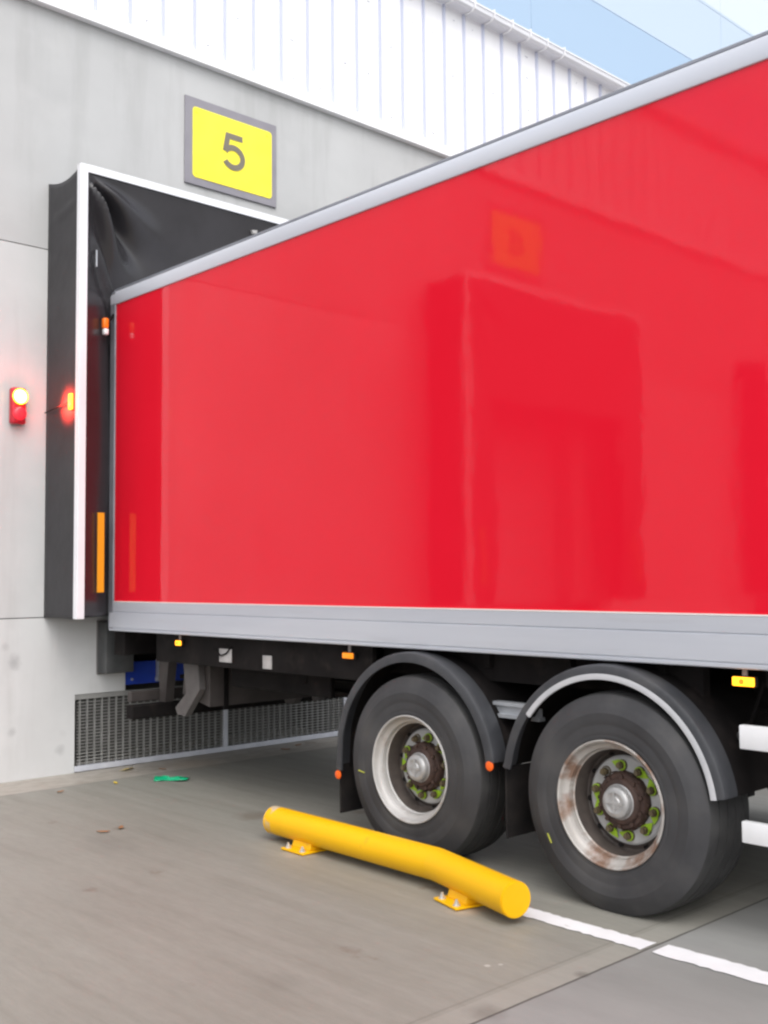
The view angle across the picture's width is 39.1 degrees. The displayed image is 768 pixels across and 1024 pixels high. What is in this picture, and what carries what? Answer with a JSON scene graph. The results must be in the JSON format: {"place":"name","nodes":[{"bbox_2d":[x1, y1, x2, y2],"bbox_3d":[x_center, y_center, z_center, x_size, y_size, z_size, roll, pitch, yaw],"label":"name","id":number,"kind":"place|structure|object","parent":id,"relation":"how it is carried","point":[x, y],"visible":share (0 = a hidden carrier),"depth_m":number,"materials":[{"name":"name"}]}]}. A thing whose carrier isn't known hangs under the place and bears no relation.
{"place":"outdoors","nodes":[
{"label":"outdoors","id":0,"kind":"place"},
{"bbox_2d":[0,727,767,1023],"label":"yard","id":1,"kind":"structure","parent":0,"point":[199,896],"depth_m":4.98,"materials":[{"name":"concrete"}]},
{"bbox_2d":[153,776,189,780],"bbox_3d":[-1.695,2.121,8.626,0.276,0.032,0.147,-1,-3,2],"label":"plastic strap","id":2,"kind":"object","parent":1,"relation":"on","point":[164,778],"visible":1,"depth_m":8.60,"materials":[{"name":"green plastic"}]},
{"bbox_2d":[0,0,630,782],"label":"warehouse","id":3,"kind":"structure","parent":1,"relation":"on","point":[346,98],"depth_m":9.99,"materials":[{"name":"metal"}]},
{"bbox_2d":[9,387,27,424],"bbox_3d":[-2.965,-0.860,8.763,0.132,0.300,0.104,3,-5,-43],"label":"signal lamp","id":4,"kind":"object","parent":3,"relation":"attached to","point":[18,398],"visible":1,"depth_m":8.73,"materials":[{"name":"red plastic"}]},
{"bbox_2d":[96,620,133,674],"bbox_3d":[-2.290,1.151,9.220,0.274,0.460,0.160,3,-5,-43],"label":"dock bumper","id":5,"kind":"object","parent":3,"relation":"attached to","point":[108,661],"visible":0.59,"depth_m":9.13,"materials":[{"name":"rubber"}]},
{"bbox_2d":[125,653,183,684],"bbox_3d":[-1.592,1.268,10.108,1.952,0.545,0.290,3,-5,-43],"label":"dock leveller","id":6,"kind":"object","parent":3,"relation":"attached to","point":[145,672],"visible":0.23,"depth_m":9.54,"materials":[{"name":"blue metal"}]},
{"bbox_2d":[44,163,288,618],"bbox_3d":[-1.339,-0.908,9.904,3.433,3.650,0.663,3,-5,-43],"label":"dock shelter","id":7,"kind":"object","parent":3,"relation":"attached to","point":[109,232],"visible":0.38,"depth_m":8.83,"materials":[{"name":"black fabric"}]},
{"bbox_2d":[45,392,74,412],"bbox_3d":[-2.642,-0.868,8.762,0.036,0.150,0.510,3,-5,-43],"label":"marker lamp","id":8,"kind":"object","parent":7,"relation":"attached to","point":[71,402],"visible":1,"depth_m":8.59,"materials":[{"name":"orange"}]},
{"bbox_2d":[74,685,346,771],"bbox_3d":[-1.490,1.902,10.046,3.004,0.637,0.046,3,-5,-43],"label":"vent grille","id":9,"kind":"object","parent":3,"relation":"attached to","point":[224,746],"visible":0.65,"depth_m":9.76,"materials":[{"name":"grey metal"}]},
{"bbox_2d":[184,94,275,207],"bbox_3d":[-1.462,-3.455,10.399,1.060,0.833,0.031,3,-5,-43],"label":"dock sign","id":10,"kind":"object","parent":3,"relation":"attached to","point":[229,152],"visible":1,"depth_m":10.36,"materials":[{"name":"yellow metal"}]},
{"bbox_2d":[263,806,530,918],"bbox_3d":[0.007,1.858,5.848,0.303,0.196,2.158,2,-4,-38],"label":"wheel guide","id":11,"kind":"object","parent":1,"relation":"on","point":[468,883],"visible":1,"depth_m":5.66,"materials":[{"name":"yellow paint"}]},
{"bbox_2d":[102,30,767,916],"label":"trailer","id":12,"kind":"object","parent":1,"relation":"on","point":[448,478],"visible":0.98,"depth_m":5.84,"materials":[{"name":"red paint"}]},
{"bbox_2d":[523,907,767,984],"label":"road marking","id":13,"kind":"object","parent":1,"relation":"on","point":[722,965],"visible":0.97,"depth_m":4.62,"materials":[{"name":"paint"}]},
{"bbox_2d":[476,0,767,83],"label":"tall warehouse","id":14,"kind":"structure","parent":0,"point":[631,41],"depth_m":29.30,"materials":[{"name":"blue glass"}]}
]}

